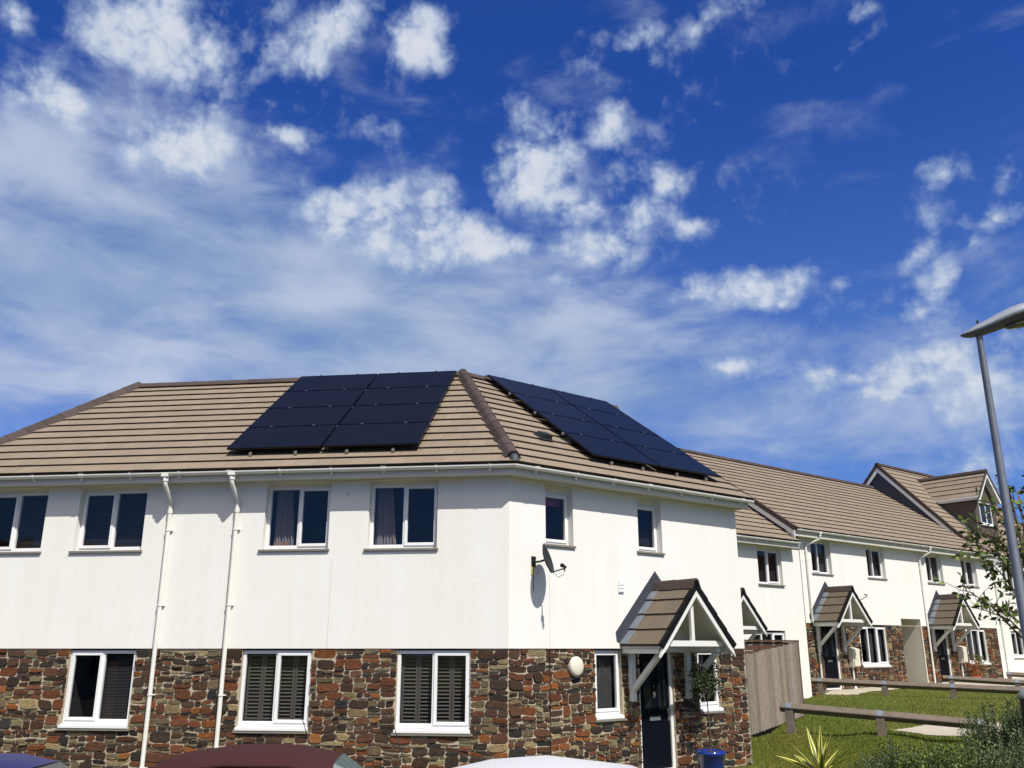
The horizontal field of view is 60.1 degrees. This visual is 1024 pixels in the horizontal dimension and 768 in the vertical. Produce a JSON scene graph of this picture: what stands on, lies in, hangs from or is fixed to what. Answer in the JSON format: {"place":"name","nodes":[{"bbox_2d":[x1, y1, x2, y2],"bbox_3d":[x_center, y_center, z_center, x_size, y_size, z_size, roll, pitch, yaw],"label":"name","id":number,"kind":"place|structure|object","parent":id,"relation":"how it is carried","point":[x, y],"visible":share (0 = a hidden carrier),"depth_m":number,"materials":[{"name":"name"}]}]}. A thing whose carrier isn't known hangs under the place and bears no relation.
{"place":"outdoors","nodes":[
{"label":"outdoors","id":0,"kind":"place"},
{"bbox_2d":[0,0,1023,522],"label":"sky","id":1,"kind":"structure","parent":0,"point":[765,232],"materials":[{"name":"blue"}]},
{"bbox_2d":[733,674,1020,767],"bbox_3d":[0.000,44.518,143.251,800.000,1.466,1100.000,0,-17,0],"label":"ground","id":2,"kind":"structure","parent":0,"point":[790,756],"depth_m":19.77,"materials":[{"name":"green plant"}]},
{"bbox_2d":[0,369,753,767],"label":"corner house","id":3,"kind":"structure","parent":2,"relation":"on","point":[176,577],"depth_m":15.57,"materials":[{"name":"white paint"}]},
{"bbox_2d":[0,489,48,553],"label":"window","id":4,"kind":"structure","parent":3,"relation":"in","point":[22,511],"depth_m":16.59,"materials":[{"name":"white plastic"}]},
{"bbox_2d":[55,650,135,730],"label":"window","id":5,"kind":"structure","parent":3,"relation":"in","point":[99,686],"depth_m":15.42,"materials":[{"name":"white plastic"}]},
{"bbox_2d":[68,486,147,552],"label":"window","id":6,"kind":"structure","parent":3,"relation":"in","point":[113,518],"depth_m":16.33,"materials":[{"name":"white plastic"}]},
{"bbox_2d":[232,650,312,733],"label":"window","id":7,"kind":"structure","parent":3,"relation":"in","point":[274,683],"depth_m":14.99,"materials":[{"name":"white plastic"}]},
{"bbox_2d":[258,482,331,551],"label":"window","id":8,"kind":"structure","parent":3,"relation":"in","point":[298,513],"depth_m":15.95,"materials":[{"name":"white plastic"}]},
{"bbox_2d":[227,371,457,454],"bbox_3d":[-3.208,0.510,17.917,3.635,2.583,3.576,-2,-17,7],"label":"solar array","id":9,"kind":"object","parent":3,"relation":"attached to","point":[394,410],"visible":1,"depth_m":17.49,"materials":[{"name":"black glass"}]},
{"bbox_2d":[363,480,437,550],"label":"window","id":10,"kind":"structure","parent":3,"relation":"in","point":[403,512],"depth_m":15.74,"materials":[{"name":"white plastic"}]},
{"bbox_2d":[391,650,472,736],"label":"window","id":11,"kind":"structure","parent":3,"relation":"in","point":[433,697],"depth_m":14.67,"materials":[{"name":"white plastic"}]},
{"bbox_2d":[531,544,566,590],"bbox_3d":[0.625,3.102,14.998,0.342,0.775,0.737,9,-19,-26],"label":"satellite dish","id":12,"kind":"object","parent":3,"relation":"attached to","point":[547,559],"visible":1,"depth_m":15.15,"materials":[{"name":"metal"}]},
{"bbox_2d":[543,484,575,547],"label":"window","id":13,"kind":"structure","parent":3,"relation":"in","point":[556,510],"depth_m":16.23,"materials":[{"name":"white plastic"}]},
{"bbox_2d":[568,656,583,676],"bbox_3d":[1.114,4.880,15.282,0.310,0.341,0.115,13,-21,-36],"label":"wall light","id":14,"kind":"object","parent":3,"relation":"attached to","point":[576,666],"visible":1,"depth_m":15.22,"materials":[{"name":"white plastic"}]},
{"bbox_2d":[485,375,720,480],"bbox_3d":[1.927,0.952,19.515,3.775,2.583,3.576,13,-21,-36],"label":"solar array","id":15,"kind":"object","parent":3,"relation":"attached to","point":[603,430],"visible":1,"depth_m":19.15,"materials":[{"name":"black glass"}]},
{"bbox_2d":[594,650,626,721],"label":"window","id":16,"kind":"structure","parent":3,"relation":"in","point":[606,661],"depth_m":15.91,"materials":[{"name":"white plastic"}]},
{"bbox_2d":[637,497,664,554],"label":"window","id":17,"kind":"structure","parent":3,"relation":"in","point":[647,538],"depth_m":17.56,"materials":[{"name":"white plastic"}]},
{"bbox_2d":[638,652,675,767],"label":"door","id":18,"kind":"structure","parent":3,"relation":"in","point":[656,697],"depth_m":16.37,"materials":[{"name":"wood"}]},
{"bbox_2d":[697,653,725,713],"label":"window","id":19,"kind":"structure","parent":3,"relation":"in","point":[713,705],"depth_m":17.39,"materials":[{"name":"white plastic"}]},
{"bbox_2d":[399,507,811,697],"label":"link house","id":20,"kind":"structure","parent":2,"relation":"on","point":[771,590],"depth_m":28.81,"materials":[{"name":"white paint"}]},
{"bbox_2d":[751,632,783,650],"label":"window","id":21,"kind":"structure","parent":20,"relation":"in","point":[770,635],"depth_m":28.35,"materials":[{"name":"white plastic"}]},
{"bbox_2d":[757,547,785,585],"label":"window","id":22,"kind":"structure","parent":20,"relation":"in","point":[768,566],"depth_m":29.31,"materials":[{"name":"white plastic"}]},
{"bbox_2d":[687,660,727,767],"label":"potted tree","id":23,"kind":"object","parent":2,"relation":"on","point":[710,758],"visible":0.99,"depth_m":16.31,"materials":[{"name":"green plant"}]},
{"bbox_2d":[744,640,803,703],"bbox_3d":[7.109,8.081,24.207,3.046,2.078,0.140,15,-22,-41],"label":"wooden fence","id":24,"kind":"object","parent":2,"relation":"on","point":[758,645],"visible":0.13,"depth_m":24.34,"materials":[{"name":"wood"}]},
{"bbox_2d":[745,642,803,737],"bbox_3d":[5.931,7.059,20.243,2.411,2.228,0.115,14,-22,-39],"label":"wooden fence","id":25,"kind":"object","parent":2,"relation":"on","point":[773,678],"visible":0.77,"depth_m":20.21,"materials":[{"name":"wood"}]},
{"bbox_2d":[678,448,928,695],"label":"terraced house","id":26,"kind":"structure","parent":2,"relation":"on","point":[851,555],"depth_m":32.13,"materials":[{"name":"white paint"}]},
{"bbox_2d":[799,540,833,575],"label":"window","id":27,"kind":"structure","parent":26,"relation":"in","point":[818,548],"depth_m":31.14,"materials":[{"name":"white plastic"}]},
{"bbox_2d":[821,626,841,689],"bbox_3d":[10.757,9.229,29.938,0.980,2.120,0.136,13,-21,-36],"label":"door","id":28,"kind":"structure","parent":26,"relation":"in","point":[830,647],"depth_m":29.99,"materials":[{"name":"wood"}]},
{"bbox_2d":[848,647,860,688],"bbox_3d":[11.801,9.822,30.365,0.400,1.510,0.205,13,-21,-36],"label":"meter box","id":29,"kind":"object","parent":26,"relation":"attached to","point":[854,655],"visible":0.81,"depth_m":30.37,"materials":[{"name":"beige plastic"}]},
{"bbox_2d":[859,627,891,667],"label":"window","id":30,"kind":"structure","parent":26,"relation":"in","point":[872,640],"depth_m":31.89,"materials":[{"name":"white plastic"}]},
{"bbox_2d":[865,547,887,579],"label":"window","id":31,"kind":"structure","parent":26,"relation":"in","point":[874,567],"depth_m":33.16,"materials":[{"name":"white plastic"}]},
{"bbox_2d":[778,725,853,767],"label":"spiky plant","id":32,"kind":"object","parent":2,"relation":"on","point":[818,753],"visible":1,"depth_m":14.85,"materials":[{"name":"green plant"}]},
{"bbox_2d":[846,751,889,767],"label":"shrub","id":33,"kind":"object","parent":2,"relation":"on","point":[879,764],"visible":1,"depth_m":14.05,"materials":[{"name":"green plant"}]},
{"bbox_2d":[779,702,984,737],"bbox_3d":[7.300,6.806,17.608,3.799,0.811,0.198,-8,-19,26],"label":"knee rail","id":34,"kind":"object","parent":2,"relation":"on","point":[880,717],"visible":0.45,"depth_m":17.65,"materials":[{"name":"wood"}]},
{"bbox_2d":[766,472,1003,682],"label":"terraced house","id":35,"kind":"structure","parent":2,"relation":"on","point":[949,624],"depth_m":35.97,"materials":[{"name":"white paint"}]},
{"bbox_2d":[914,554,945,584],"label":"window","id":36,"kind":"structure","parent":35,"relation":"in","point":[931,561],"depth_m":35.67,"materials":[{"name":"white plastic"}]},
{"bbox_2d":[935,629,951,682],"bbox_3d":[16.742,10.549,34.406,0.950,2.090,0.136,13,-21,-36],"label":"door","id":37,"kind":"structure","parent":35,"relation":"in","point":[944,659],"depth_m":34.48,"materials":[{"name":"wood"}]},
{"bbox_2d":[957,646,967,675],"bbox_3d":[17.822,11.097,34.876,0.400,1.510,0.205,13,-21,-36],"label":"meter box","id":38,"kind":"object","parent":35,"relation":"attached to","point":[962,654],"visible":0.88,"depth_m":34.88,"materials":[{"name":"beige plastic"}]},
{"bbox_2d":[960,558,979,587],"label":"window","id":39,"kind":"structure","parent":35,"relation":"in","point":[966,565],"depth_m":37.36,"materials":[{"name":"white plastic"}]},
{"bbox_2d":[965,629,991,665],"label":"window","id":40,"kind":"structure","parent":35,"relation":"in","point":[976,643],"depth_m":36.34,"materials":[{"name":"white plastic"}]},
{"bbox_2d":[870,736,924,767],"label":"shrub","id":41,"kind":"object","parent":2,"relation":"on","point":[892,763],"visible":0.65,"depth_m":14.40,"materials":[{"name":"green plant"}]},
{"bbox_2d":[811,678,1023,697],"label":"knee rail","id":42,"kind":"object","parent":2,"relation":"on","point":[953,689],"visible":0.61,"depth_m":25.54,"materials":[{"name":"wood"}]},
{"bbox_2d":[893,739,965,767],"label":"shrub","id":43,"kind":"object","parent":2,"relation":"on","point":[927,762],"visible":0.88,"depth_m":13.88,"materials":[{"name":"green plant"}]},
{"bbox_2d":[863,463,1023,677],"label":"tall house","id":44,"kind":"structure","parent":2,"relation":"on","point":[943,501],"depth_m":40.59,"materials":[{"name":"white paint"}]},
{"bbox_2d":[1002,567,1014,594],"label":"window","id":45,"kind":"structure","parent":44,"relation":"in","point":[1004,573],"depth_m":39.39,"materials":[{"name":"white plastic"}]},
{"bbox_2d":[996,632,1023,658],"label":"window","id":46,"kind":"structure","parent":44,"relation":"in","point":[1017,642],"depth_m":38.49,"materials":[{"name":"white plastic"}]},
{"bbox_2d":[930,734,1013,767],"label":"shrub","id":47,"kind":"object","parent":2,"relation":"on","point":[968,756],"visible":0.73,"depth_m":13.47,"materials":[{"name":"green plant"}]},
{"bbox_2d":[933,475,1023,637],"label":"young tree","id":48,"kind":"object","parent":2,"relation":"on","point":[993,572],"visible":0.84,"depth_m":11.99,"materials":[{"name":"green plant"}]},
{"bbox_2d":[943,675,1023,686],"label":"knee rail","id":49,"kind":"object","parent":2,"relation":"on","point":[951,679],"visible":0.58,"depth_m":29.42,"materials":[{"name":"wood"}]},
{"bbox_2d":[957,698,1023,765],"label":"shrub","id":50,"kind":"object","parent":2,"relation":"on","point":[985,732],"visible":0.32,"depth_m":15.37,"materials":[{"name":"green plant"}]},
{"bbox_2d":[960,303,1023,648],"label":"street lamp","id":51,"kind":"object","parent":2,"relation":"on","point":[1011,318],"visible":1,"depth_m":9.72,"materials":[{"name":"grey metal"}]},
{"bbox_2d":[967,725,1023,767],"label":"shrub","id":52,"kind":"object","parent":2,"relation":"on","point":[1017,762],"visible":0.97,"depth_m":13.01,"materials":[{"name":"green plant"}]},
{"bbox_2d":[995,693,1023,767],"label":"shrub","id":53,"kind":"object","parent":2,"relation":"on","point":[1015,720],"visible":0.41,"depth_m":14.91,"materials":[{"name":"green plant"}]},
{"bbox_2d":[1006,672,1023,678],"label":"knee rail","id":54,"kind":"object","parent":2,"relation":"on","point":[1009,675],"visible":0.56,"depth_m":35.99,"materials":[{"name":"wood"}]},
{"bbox_2d":[1017,689,1023,724],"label":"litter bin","id":55,"kind":"object","parent":2,"relation":"on","point":[1020,696],"visible":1,"depth_m":14.59,"materials":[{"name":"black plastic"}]},
{"bbox_2d":[825,677,1023,694],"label":"path","id":56,"kind":"structure","parent":0,"point":[852,691],"depth_m":29.74,"materials":[{"name":"concrete"}]},
{"bbox_2d":[971,654,986,677],"bbox_3d":[18.406,11.155,34.777,0.464,1.080,0.581,14,-22,-39],"label":"potted plant","id":57,"kind":"object","parent":56,"relation":"on","point":[979,661],"visible":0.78,"depth_m":34.76,"materials":[{"name":"green plant"}]},
{"bbox_2d":[896,723,1018,736],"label":"path","id":58,"kind":"structure","parent":0,"point":[936,730],"depth_m":19.09,"materials":[{"name":"concrete"}]},
{"bbox_2d":[968,660,982,676],"bbox_3d":[17.836,11.046,34.043,0.562,0.870,0.485,0,-17,0],"label":"potted plant","id":59,"kind":"object","parent":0,"point":[973,671],"visible":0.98,"depth_m":34.03,"materials":[{"name":"orange plant"}]},
{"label":"parking area","id":60,"kind":"structure","parent":0,"visible":0},
{"bbox_2d":[0,753,69,767],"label":"parked car","id":61,"kind":"object","parent":60,"relation":"on","point":[14,760],"visible":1,"depth_m":8.39,"materials":[{"name":"blue paint"}]},
{"bbox_2d":[148,705,362,767],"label":"parked car","id":62,"kind":"object","parent":60,"relation":"on","point":[268,756],"visible":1,"depth_m":8.48,"materials":[{"name":"red paint"}]},
{"bbox_2d":[388,708,636,767],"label":"parked car","id":63,"kind":"object","parent":60,"relation":"on","point":[545,761],"visible":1,"depth_m":7.69,"materials":[{"name":"white paint"}]}
]}

